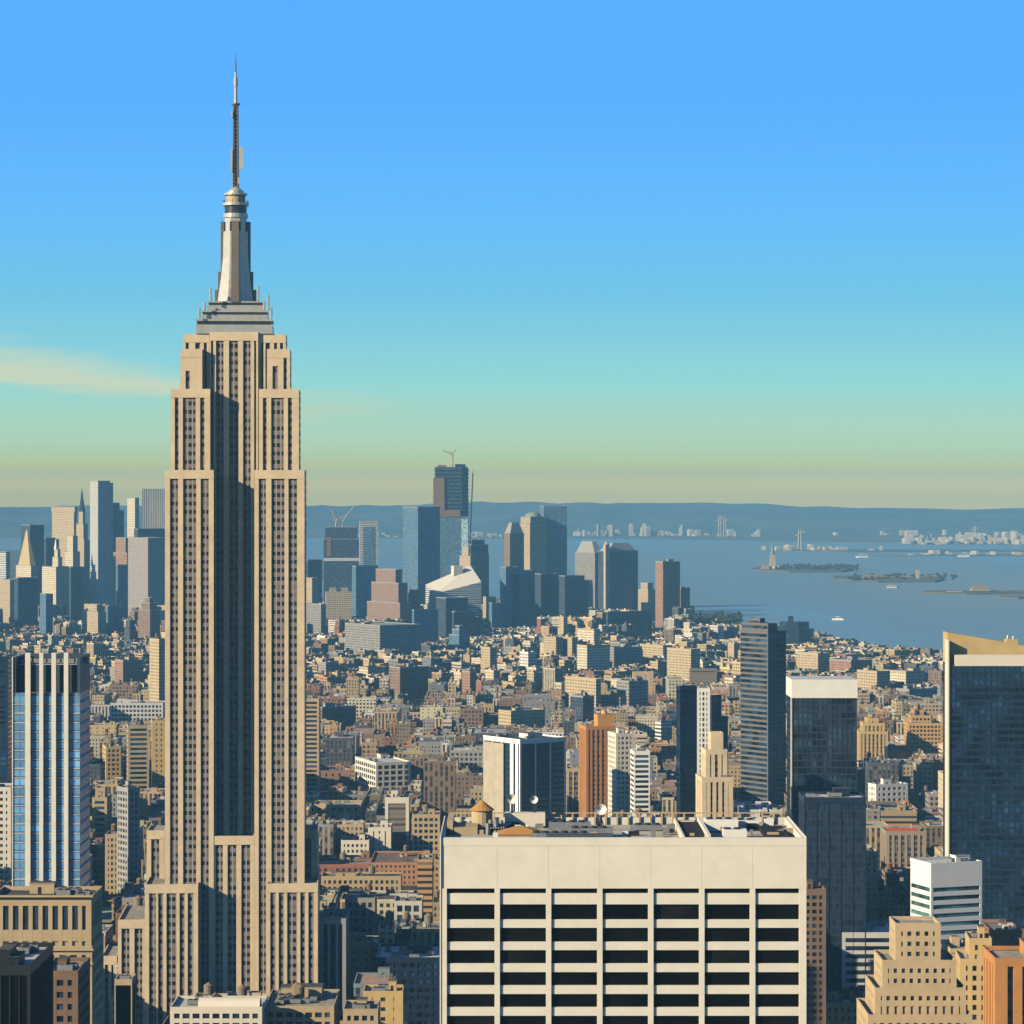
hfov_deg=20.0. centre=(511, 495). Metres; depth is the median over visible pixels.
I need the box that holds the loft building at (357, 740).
[333,731,359,755]
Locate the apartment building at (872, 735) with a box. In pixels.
[857,713,887,759]
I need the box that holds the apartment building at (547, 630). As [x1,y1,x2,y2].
[542,622,553,636]
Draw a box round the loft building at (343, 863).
[319,851,370,885]
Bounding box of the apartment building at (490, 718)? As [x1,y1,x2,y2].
[484,711,497,726]
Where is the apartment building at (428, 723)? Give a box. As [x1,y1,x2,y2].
[423,717,434,734]
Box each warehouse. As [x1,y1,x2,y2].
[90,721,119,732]
[102,891,115,904]
[110,666,114,681]
[122,884,143,904]
[323,885,363,893]
[324,889,337,908]
[338,891,350,908]
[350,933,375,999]
[371,889,416,893]
[374,728,386,752]
[398,784,416,802]
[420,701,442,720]
[505,637,519,645]
[508,670,526,681]
[524,698,554,710]
[551,688,560,699]
[570,748,578,764]
[582,669,603,677]
[601,683,606,694]
[607,688,616,694]
[632,667,654,692]
[648,693,655,705]
[656,693,667,701]
[662,759,673,768]
[664,769,675,778]
[679,638,693,647]
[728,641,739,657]
[738,798,759,816]
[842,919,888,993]
[853,985,864,1001]
[857,697,872,710]
[887,688,895,697]
[904,662,923,668]
[920,648,938,656]
[982,922,1021,945]
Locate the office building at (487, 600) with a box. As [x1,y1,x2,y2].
[483,596,495,621]
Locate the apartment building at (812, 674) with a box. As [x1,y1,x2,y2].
[807,670,825,675]
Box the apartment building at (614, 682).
[611,678,623,686]
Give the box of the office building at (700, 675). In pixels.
[689,668,716,683]
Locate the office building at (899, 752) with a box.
[884,745,911,758]
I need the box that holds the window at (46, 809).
[44,807,50,812]
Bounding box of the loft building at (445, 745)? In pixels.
[442,739,448,757]
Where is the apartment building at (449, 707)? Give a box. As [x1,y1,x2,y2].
[443,699,460,717]
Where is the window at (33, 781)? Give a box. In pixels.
[31,779,38,784]
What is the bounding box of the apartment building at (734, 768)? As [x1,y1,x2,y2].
[728,759,739,795]
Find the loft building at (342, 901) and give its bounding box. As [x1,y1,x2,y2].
[340,893,346,911]
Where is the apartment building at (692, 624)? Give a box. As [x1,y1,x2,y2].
[684,619,695,627]
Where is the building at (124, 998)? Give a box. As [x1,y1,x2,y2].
[114,974,135,1023]
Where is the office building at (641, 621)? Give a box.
[606,610,651,637]
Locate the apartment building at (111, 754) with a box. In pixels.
[103,739,120,779]
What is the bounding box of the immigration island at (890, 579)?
[833,575,944,582]
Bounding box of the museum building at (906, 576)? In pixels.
[892,575,914,577]
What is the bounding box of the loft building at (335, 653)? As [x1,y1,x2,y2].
[330,648,344,657]
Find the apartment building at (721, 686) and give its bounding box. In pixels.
[710,683,728,695]
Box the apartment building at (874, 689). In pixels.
[869,684,886,695]
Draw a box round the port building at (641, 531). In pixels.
[640,528,643,535]
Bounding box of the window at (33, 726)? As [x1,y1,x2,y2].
[31,724,38,729]
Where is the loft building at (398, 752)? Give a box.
[394,743,402,758]
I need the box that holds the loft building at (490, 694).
[485,686,500,705]
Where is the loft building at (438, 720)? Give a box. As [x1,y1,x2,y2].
[435,710,443,728]
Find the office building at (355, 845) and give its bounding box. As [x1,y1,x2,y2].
[341,833,369,854]
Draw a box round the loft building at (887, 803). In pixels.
[866,801,899,805]
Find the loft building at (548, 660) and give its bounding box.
[544,656,558,666]
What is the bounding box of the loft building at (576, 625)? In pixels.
[569,618,580,633]
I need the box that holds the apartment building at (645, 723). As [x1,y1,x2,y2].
[635,714,657,732]
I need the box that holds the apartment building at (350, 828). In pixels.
[337,820,364,854]
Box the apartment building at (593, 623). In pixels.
[587,618,598,628]
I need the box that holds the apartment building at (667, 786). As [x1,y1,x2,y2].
[650,778,675,799]
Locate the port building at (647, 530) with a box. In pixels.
[644,526,650,535]
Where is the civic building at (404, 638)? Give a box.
[345,622,419,654]
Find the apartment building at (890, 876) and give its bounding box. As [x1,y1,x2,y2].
[882,861,901,897]
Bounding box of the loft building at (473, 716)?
[460,705,482,728]
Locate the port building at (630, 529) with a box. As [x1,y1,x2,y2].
[629,524,632,535]
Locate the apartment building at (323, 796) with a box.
[317,791,328,799]
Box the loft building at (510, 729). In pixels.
[506,726,526,733]
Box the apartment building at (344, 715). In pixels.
[321,700,355,727]
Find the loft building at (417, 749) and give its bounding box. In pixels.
[403,742,424,754]
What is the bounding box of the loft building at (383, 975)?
[353,967,396,999]
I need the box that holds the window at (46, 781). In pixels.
[44,779,50,784]
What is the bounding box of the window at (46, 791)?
[44,789,50,794]
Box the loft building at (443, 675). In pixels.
[432,670,448,681]
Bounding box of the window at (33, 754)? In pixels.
[31,752,38,757]
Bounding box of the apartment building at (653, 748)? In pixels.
[644,739,660,765]
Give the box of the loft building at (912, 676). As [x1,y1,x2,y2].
[884,665,924,683]
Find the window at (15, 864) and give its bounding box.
[13,862,24,867]
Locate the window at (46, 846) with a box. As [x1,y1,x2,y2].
[44,844,50,849]
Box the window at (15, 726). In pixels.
[13,724,24,729]
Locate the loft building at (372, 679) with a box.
[364,673,379,684]
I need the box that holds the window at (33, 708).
[31,706,38,711]
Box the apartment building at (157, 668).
[149,633,164,700]
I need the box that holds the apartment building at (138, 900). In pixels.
[115,895,142,941]
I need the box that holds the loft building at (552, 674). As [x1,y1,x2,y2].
[543,663,561,689]
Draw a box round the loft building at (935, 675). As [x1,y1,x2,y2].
[928,668,942,684]
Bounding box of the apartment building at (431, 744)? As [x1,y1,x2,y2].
[414,734,453,754]
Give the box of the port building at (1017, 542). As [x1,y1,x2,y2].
[1014,540,1021,544]
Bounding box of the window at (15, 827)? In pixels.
[13,825,24,830]
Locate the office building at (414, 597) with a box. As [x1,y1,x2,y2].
[408,589,419,622]
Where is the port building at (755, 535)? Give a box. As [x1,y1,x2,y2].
[751,534,760,536]
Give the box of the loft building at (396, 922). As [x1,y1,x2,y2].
[395,921,397,943]
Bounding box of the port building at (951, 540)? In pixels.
[948,537,953,543]
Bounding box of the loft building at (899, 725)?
[887,716,904,734]
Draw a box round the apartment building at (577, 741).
[575,735,578,748]
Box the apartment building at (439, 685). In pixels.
[429,678,444,691]
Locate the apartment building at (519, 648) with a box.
[512,645,529,650]
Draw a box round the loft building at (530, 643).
[522,638,537,653]
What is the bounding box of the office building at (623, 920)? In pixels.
[440,794,805,1023]
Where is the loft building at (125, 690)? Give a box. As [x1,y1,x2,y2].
[109,679,140,698]
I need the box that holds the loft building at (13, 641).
[6,635,19,648]
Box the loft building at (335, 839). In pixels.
[335,825,336,854]
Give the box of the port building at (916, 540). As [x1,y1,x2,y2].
[914,537,918,543]
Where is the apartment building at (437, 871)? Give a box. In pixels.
[434,851,439,890]
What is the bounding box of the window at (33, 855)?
[31,853,38,858]
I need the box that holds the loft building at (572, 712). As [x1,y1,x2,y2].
[568,709,575,722]
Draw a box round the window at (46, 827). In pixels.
[44,825,50,830]
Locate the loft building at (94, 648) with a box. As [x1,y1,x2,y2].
[86,639,101,656]
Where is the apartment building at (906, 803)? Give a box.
[897,800,917,822]
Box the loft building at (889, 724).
[886,713,893,741]
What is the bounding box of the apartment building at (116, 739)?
[109,731,121,757]
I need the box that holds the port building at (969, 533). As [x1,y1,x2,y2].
[964,532,972,536]
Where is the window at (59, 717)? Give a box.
[57,715,63,720]
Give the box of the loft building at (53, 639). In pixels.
[47,633,58,645]
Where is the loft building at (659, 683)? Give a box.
[654,676,665,693]
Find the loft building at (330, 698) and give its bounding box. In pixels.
[318,695,345,704]
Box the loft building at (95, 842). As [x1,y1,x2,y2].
[90,832,103,855]
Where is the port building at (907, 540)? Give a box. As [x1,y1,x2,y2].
[905,537,910,543]
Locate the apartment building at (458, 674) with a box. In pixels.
[454,669,461,680]
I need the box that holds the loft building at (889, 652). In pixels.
[886,649,900,655]
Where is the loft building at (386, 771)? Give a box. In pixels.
[355,753,410,790]
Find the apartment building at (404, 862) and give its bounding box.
[370,845,423,885]
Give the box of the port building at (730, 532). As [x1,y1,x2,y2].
[727,529,733,535]
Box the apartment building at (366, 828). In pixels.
[365,823,369,835]
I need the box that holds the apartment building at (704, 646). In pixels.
[697,644,711,649]
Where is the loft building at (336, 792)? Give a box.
[329,786,344,799]
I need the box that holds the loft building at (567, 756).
[566,749,578,764]
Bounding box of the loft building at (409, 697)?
[396,693,414,701]
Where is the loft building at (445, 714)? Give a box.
[434,712,452,727]
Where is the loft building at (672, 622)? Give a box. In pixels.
[666,617,679,629]
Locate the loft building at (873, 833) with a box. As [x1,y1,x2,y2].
[866,821,888,868]
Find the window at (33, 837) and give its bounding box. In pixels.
[31,835,38,840]
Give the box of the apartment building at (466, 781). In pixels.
[456,771,482,792]
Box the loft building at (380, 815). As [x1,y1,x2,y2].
[377,812,384,822]
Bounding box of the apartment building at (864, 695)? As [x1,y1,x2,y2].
[857,688,869,701]
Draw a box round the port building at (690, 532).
[687,529,693,535]
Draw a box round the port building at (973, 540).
[969,537,976,543]
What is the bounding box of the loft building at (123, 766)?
[121,756,126,776]
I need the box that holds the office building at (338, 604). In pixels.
[325,587,351,619]
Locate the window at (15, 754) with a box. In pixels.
[13,752,24,757]
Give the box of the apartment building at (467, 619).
[452,609,475,635]
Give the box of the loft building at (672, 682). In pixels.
[666,676,683,699]
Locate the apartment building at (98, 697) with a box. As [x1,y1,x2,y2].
[92,692,111,702]
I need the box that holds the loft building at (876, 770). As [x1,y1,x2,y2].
[865,754,898,800]
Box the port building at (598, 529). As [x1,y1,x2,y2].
[597,524,599,535]
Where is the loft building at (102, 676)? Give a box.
[96,674,110,681]
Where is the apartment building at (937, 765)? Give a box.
[926,755,942,789]
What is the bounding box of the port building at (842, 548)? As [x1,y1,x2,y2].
[835,547,847,549]
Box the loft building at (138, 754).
[127,717,148,790]
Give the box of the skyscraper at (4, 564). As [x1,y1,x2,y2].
[0,551,9,578]
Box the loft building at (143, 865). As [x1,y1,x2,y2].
[141,837,146,878]
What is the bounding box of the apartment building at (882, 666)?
[875,663,890,669]
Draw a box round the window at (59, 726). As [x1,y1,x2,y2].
[57,724,63,729]
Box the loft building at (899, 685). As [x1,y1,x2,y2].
[896,684,912,687]
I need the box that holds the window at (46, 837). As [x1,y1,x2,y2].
[44,835,50,840]
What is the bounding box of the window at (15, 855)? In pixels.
[13,853,24,858]
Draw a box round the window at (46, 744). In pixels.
[44,742,50,747]
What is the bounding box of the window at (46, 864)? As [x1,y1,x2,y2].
[44,862,50,867]
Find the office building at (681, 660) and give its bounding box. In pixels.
[667,644,699,677]
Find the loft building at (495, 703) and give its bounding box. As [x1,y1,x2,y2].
[493,693,498,712]
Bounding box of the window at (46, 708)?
[44,706,50,711]
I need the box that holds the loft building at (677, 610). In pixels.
[672,606,683,615]
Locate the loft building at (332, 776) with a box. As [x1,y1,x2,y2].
[321,764,349,790]
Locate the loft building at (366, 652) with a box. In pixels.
[357,649,373,655]
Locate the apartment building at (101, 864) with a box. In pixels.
[97,838,104,885]
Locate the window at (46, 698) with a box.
[44,696,50,701]
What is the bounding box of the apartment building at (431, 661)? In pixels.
[422,657,440,666]
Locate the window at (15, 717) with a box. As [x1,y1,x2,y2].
[13,715,24,720]
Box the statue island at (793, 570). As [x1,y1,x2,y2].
[751,567,853,572]
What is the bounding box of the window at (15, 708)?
[13,706,24,711]
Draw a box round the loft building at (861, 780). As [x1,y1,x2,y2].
[857,767,864,795]
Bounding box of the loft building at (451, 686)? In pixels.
[448,676,455,695]
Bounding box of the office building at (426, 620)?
[412,609,437,642]
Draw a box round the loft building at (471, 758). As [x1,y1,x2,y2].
[450,745,482,772]
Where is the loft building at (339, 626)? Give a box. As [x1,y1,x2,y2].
[334,617,344,635]
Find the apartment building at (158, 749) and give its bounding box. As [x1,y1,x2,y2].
[152,716,164,787]
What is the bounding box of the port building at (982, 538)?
[977,537,985,543]
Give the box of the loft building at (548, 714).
[541,706,555,725]
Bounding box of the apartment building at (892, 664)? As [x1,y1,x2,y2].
[879,661,895,668]
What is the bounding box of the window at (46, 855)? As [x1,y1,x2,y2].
[44,853,50,858]
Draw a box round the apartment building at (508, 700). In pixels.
[499,696,520,705]
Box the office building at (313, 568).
[306,559,321,603]
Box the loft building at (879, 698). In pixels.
[874,689,883,705]
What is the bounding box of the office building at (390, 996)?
[363,979,403,1023]
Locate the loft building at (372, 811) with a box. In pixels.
[365,799,379,822]
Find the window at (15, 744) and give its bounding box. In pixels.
[13,742,24,747]
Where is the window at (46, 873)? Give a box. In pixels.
[44,871,50,876]
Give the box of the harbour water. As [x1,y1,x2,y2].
[0,538,1023,649]
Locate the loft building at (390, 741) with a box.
[385,734,396,752]
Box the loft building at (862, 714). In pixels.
[857,708,872,727]
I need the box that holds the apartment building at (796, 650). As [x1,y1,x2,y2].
[795,649,811,653]
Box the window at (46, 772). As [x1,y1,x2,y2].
[44,770,50,775]
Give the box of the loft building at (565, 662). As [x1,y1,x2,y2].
[559,659,570,667]
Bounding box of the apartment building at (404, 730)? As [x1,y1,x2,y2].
[397,716,411,745]
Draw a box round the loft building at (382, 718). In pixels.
[374,709,398,728]
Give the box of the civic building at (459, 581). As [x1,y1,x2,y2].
[425,566,480,616]
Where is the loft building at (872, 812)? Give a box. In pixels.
[866,804,879,820]
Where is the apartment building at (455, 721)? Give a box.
[452,718,458,730]
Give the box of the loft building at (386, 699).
[376,695,391,703]
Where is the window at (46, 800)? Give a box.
[44,798,50,803]
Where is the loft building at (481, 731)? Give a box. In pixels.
[471,724,505,740]
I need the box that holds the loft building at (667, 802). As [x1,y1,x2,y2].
[660,792,673,816]
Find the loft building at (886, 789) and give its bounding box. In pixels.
[868,775,907,800]
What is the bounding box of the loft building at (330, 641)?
[319,637,335,644]
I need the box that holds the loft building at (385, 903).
[377,894,416,922]
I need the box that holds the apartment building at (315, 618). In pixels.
[306,603,325,633]
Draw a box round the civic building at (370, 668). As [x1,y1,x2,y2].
[359,662,386,674]
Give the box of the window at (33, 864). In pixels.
[31,862,38,867]
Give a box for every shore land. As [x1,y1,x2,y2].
[0,535,1020,543]
[0,550,323,578]
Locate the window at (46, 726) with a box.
[44,724,50,729]
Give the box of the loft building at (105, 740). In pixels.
[99,736,108,758]
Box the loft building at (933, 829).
[919,820,942,846]
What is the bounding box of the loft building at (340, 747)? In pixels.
[326,729,354,765]
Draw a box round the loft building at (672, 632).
[667,626,680,642]
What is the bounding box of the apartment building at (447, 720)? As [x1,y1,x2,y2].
[443,715,451,726]
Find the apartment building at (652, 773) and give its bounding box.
[650,755,655,780]
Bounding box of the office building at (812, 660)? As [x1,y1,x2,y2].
[796,651,829,671]
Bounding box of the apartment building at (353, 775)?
[351,764,354,785]
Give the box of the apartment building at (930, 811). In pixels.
[918,808,938,815]
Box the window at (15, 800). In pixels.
[13,798,24,803]
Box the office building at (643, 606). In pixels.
[638,602,654,621]
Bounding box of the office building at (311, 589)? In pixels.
[306,577,317,603]
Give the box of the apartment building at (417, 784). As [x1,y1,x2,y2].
[411,774,421,792]
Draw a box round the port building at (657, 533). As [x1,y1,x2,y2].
[654,531,661,535]
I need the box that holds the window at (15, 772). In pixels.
[13,770,24,775]
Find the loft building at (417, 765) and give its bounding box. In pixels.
[402,754,436,789]
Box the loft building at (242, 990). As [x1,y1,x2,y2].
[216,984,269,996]
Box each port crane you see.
[716,515,723,536]
[721,518,728,536]
[795,530,804,549]
[970,526,979,536]
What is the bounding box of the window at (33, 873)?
[31,871,38,876]
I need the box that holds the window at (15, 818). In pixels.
[13,816,24,821]
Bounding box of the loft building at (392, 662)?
[389,658,407,672]
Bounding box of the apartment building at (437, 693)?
[432,689,441,704]
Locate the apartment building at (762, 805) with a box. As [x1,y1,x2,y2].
[734,801,771,811]
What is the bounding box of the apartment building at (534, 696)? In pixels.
[522,693,551,707]
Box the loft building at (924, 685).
[916,681,933,687]
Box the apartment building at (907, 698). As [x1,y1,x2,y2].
[901,695,925,702]
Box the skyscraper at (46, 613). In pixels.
[40,593,52,633]
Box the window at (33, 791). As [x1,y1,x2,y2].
[31,789,38,794]
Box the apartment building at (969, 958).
[955,924,991,1023]
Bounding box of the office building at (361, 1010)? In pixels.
[343,997,379,1023]
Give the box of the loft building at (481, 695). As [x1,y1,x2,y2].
[477,687,485,701]
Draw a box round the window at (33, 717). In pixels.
[31,715,38,720]
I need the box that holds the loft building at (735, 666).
[730,658,739,674]
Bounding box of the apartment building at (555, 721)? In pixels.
[551,715,558,727]
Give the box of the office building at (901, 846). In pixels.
[881,823,925,866]
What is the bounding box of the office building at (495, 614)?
[489,602,502,627]
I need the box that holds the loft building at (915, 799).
[908,790,921,808]
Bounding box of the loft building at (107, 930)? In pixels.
[102,924,112,949]
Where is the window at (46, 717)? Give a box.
[44,715,50,720]
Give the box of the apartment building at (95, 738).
[90,728,113,760]
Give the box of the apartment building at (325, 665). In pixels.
[318,658,335,673]
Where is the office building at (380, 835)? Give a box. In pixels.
[368,819,391,854]
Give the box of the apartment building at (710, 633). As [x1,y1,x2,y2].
[703,628,715,638]
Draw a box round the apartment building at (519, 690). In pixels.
[514,687,525,694]
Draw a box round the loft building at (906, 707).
[899,699,909,714]
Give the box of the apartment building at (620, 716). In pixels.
[612,710,627,725]
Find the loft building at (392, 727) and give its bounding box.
[387,718,396,734]
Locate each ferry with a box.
[832,615,843,619]
[856,553,875,557]
[886,584,898,587]
[957,551,972,556]
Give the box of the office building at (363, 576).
[352,565,377,617]
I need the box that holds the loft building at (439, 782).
[423,751,455,827]
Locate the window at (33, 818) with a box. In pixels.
[31,816,38,821]
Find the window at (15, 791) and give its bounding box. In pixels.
[13,789,24,794]
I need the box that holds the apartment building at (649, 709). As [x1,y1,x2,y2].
[641,706,655,713]
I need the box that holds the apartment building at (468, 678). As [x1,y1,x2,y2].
[462,666,475,692]
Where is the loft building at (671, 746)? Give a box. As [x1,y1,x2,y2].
[667,739,675,752]
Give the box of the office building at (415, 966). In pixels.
[376,942,439,1023]
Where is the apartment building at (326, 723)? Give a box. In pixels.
[321,719,333,734]
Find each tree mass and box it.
[693,610,742,624]
[778,563,858,569]
[848,573,957,580]
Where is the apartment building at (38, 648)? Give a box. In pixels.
[34,643,50,652]
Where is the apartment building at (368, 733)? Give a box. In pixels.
[340,726,375,739]
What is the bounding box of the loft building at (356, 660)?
[344,654,359,667]
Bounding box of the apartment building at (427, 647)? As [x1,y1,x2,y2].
[421,641,436,651]
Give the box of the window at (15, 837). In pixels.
[13,835,24,840]
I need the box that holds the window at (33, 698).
[31,696,38,701]
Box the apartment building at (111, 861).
[105,823,116,893]
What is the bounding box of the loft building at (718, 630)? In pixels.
[710,622,723,640]
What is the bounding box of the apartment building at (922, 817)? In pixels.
[918,813,929,822]
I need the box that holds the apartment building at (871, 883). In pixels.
[866,843,877,920]
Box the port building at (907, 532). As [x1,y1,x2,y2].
[905,530,913,538]
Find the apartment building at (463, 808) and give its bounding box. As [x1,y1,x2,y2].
[457,799,474,816]
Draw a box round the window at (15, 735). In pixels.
[13,733,24,738]
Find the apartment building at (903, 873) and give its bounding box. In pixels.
[881,869,906,881]
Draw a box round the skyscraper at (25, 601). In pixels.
[14,577,37,626]
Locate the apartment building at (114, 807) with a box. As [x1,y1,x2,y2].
[112,791,116,823]
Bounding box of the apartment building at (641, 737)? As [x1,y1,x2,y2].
[633,730,646,747]
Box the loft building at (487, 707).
[462,702,492,712]
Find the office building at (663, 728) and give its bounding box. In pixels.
[655,714,671,740]
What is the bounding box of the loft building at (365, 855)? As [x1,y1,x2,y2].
[321,851,372,858]
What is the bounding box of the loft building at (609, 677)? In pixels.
[604,671,621,680]
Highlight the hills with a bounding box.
[0,501,1023,534]
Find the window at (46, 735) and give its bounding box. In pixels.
[44,733,50,738]
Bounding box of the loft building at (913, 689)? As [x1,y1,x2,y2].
[896,683,934,698]
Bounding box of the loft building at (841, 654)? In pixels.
[835,652,854,656]
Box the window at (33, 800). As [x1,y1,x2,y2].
[31,798,38,803]
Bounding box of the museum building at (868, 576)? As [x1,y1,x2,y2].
[861,575,889,577]
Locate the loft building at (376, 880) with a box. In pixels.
[321,865,401,889]
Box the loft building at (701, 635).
[697,629,706,643]
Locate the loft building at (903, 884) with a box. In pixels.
[900,878,906,897]
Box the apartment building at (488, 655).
[481,642,496,668]
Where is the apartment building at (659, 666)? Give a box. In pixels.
[651,660,665,675]
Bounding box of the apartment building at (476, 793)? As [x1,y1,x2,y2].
[464,786,482,804]
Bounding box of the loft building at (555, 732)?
[533,725,563,735]
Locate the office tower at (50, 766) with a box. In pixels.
[12,653,89,885]
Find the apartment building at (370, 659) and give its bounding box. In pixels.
[363,656,377,665]
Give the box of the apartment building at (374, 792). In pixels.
[367,786,383,805]
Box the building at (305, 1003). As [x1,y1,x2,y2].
[265,982,339,1023]
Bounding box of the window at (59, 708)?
[57,706,63,711]
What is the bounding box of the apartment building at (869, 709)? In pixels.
[865,701,874,713]
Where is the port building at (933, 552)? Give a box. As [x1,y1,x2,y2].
[928,550,936,554]
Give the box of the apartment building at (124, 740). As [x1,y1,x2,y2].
[118,736,126,748]
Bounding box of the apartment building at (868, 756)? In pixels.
[863,752,870,768]
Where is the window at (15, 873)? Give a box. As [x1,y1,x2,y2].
[13,871,24,876]
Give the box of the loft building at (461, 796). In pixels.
[456,791,469,810]
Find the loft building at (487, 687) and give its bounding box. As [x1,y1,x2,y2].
[481,685,501,693]
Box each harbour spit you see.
[922,590,1023,594]
[997,595,1023,598]
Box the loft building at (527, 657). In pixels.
[519,647,535,670]
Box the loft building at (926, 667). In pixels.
[919,663,938,671]
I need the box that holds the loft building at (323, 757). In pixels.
[321,752,325,763]
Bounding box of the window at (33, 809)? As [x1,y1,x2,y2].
[31,807,38,812]
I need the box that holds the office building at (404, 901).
[394,891,422,920]
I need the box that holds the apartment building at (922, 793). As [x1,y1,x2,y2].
[918,786,934,807]
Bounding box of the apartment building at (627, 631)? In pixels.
[620,622,633,636]
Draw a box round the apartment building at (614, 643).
[610,641,624,645]
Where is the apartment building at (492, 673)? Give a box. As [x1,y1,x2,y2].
[485,665,499,680]
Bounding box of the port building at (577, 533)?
[573,531,581,535]
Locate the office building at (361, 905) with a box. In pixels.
[345,883,376,935]
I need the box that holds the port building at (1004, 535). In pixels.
[1001,532,1008,540]
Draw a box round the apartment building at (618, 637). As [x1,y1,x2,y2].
[610,632,623,640]
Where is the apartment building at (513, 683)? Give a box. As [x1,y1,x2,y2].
[503,677,525,688]
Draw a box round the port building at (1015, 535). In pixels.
[1012,532,1017,539]
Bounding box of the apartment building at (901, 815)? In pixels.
[879,804,916,826]
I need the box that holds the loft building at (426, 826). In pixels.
[412,804,440,853]
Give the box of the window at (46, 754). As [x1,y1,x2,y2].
[44,752,50,757]
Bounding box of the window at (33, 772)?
[31,770,38,775]
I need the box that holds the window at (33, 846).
[31,844,38,849]
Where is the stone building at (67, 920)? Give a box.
[0,881,103,1023]
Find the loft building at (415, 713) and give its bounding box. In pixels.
[409,708,419,720]
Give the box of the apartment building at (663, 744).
[651,740,667,752]
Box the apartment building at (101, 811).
[92,786,111,837]
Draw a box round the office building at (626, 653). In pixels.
[610,642,641,667]
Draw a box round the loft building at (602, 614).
[597,609,605,624]
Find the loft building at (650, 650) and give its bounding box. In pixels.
[640,641,671,657]
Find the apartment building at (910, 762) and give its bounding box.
[907,757,930,790]
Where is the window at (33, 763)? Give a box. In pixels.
[31,761,38,766]
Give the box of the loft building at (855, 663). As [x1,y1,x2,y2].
[829,656,871,671]
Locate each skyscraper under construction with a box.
[324,506,358,603]
[433,449,473,577]
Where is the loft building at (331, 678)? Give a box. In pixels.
[320,672,338,682]
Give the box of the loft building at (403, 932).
[396,911,411,943]
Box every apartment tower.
[306,695,320,790]
[385,789,409,850]
[544,633,562,654]
[562,633,577,656]
[566,765,578,816]
[570,690,593,720]
[577,640,609,670]
[579,710,615,816]
[607,727,633,816]
[630,744,649,814]
[655,559,679,626]
[680,586,689,608]
[696,731,732,816]
[697,685,709,773]
[777,616,818,643]
[806,879,825,1023]
[982,938,1023,1023]
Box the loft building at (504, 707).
[499,704,520,708]
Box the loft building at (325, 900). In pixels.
[320,895,334,916]
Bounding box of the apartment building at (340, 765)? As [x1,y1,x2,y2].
[329,763,350,785]
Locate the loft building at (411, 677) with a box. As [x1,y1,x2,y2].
[390,661,427,698]
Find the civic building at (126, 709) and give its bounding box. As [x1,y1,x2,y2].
[110,698,164,722]
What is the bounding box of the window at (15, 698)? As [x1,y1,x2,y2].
[13,696,24,701]
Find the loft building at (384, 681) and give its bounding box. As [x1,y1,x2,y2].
[379,675,388,694]
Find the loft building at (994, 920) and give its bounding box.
[982,919,1007,921]
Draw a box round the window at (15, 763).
[13,761,24,766]
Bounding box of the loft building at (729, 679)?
[724,675,739,685]
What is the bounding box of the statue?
[769,540,781,568]
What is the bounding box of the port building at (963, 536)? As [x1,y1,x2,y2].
[959,535,970,541]
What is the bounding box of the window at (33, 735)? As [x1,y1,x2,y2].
[31,733,38,738]
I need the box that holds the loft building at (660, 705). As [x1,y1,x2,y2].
[656,701,665,714]
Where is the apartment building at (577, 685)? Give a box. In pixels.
[565,676,600,706]
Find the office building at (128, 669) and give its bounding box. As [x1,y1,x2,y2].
[115,654,142,682]
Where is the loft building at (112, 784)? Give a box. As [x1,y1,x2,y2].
[97,779,122,793]
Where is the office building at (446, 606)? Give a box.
[436,597,467,637]
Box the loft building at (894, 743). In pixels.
[888,742,903,745]
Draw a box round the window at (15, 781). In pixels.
[13,779,24,784]
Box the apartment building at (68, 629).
[62,624,73,634]
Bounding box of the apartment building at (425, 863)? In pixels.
[417,850,433,920]
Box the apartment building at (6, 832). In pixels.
[0,783,11,882]
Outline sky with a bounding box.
[0,0,1023,509]
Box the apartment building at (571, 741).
[567,734,578,748]
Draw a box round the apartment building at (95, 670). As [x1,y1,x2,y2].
[90,667,102,674]
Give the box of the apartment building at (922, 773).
[913,759,932,791]
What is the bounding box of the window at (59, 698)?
[57,696,63,701]
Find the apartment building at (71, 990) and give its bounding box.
[53,956,89,1023]
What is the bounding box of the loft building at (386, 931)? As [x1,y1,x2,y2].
[378,910,394,948]
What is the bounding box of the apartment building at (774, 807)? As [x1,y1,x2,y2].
[767,803,782,816]
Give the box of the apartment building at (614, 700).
[601,691,625,707]
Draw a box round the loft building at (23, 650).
[18,648,33,653]
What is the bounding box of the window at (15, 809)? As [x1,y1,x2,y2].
[13,807,24,812]
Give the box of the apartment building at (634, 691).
[617,675,647,707]
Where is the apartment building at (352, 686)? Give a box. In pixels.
[344,673,360,696]
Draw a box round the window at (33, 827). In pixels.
[31,825,38,830]
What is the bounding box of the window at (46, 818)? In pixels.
[44,816,50,821]
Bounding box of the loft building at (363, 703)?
[345,695,376,722]
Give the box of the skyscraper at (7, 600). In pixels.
[0,579,13,622]
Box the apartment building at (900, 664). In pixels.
[892,657,905,668]
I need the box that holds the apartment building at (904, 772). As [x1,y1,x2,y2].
[898,760,910,790]
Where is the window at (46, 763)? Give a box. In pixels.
[44,761,50,766]
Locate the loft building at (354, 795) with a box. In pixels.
[343,791,367,816]
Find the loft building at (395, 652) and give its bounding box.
[384,649,401,654]
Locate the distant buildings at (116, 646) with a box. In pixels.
[0,598,1023,973]
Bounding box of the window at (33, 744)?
[31,742,38,747]
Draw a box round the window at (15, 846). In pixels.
[13,844,24,849]
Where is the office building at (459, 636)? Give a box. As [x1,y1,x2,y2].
[449,625,469,649]
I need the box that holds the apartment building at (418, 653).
[412,650,425,657]
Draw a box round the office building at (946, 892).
[910,853,981,949]
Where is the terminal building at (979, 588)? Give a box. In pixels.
[969,585,989,590]
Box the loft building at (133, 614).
[130,610,137,619]

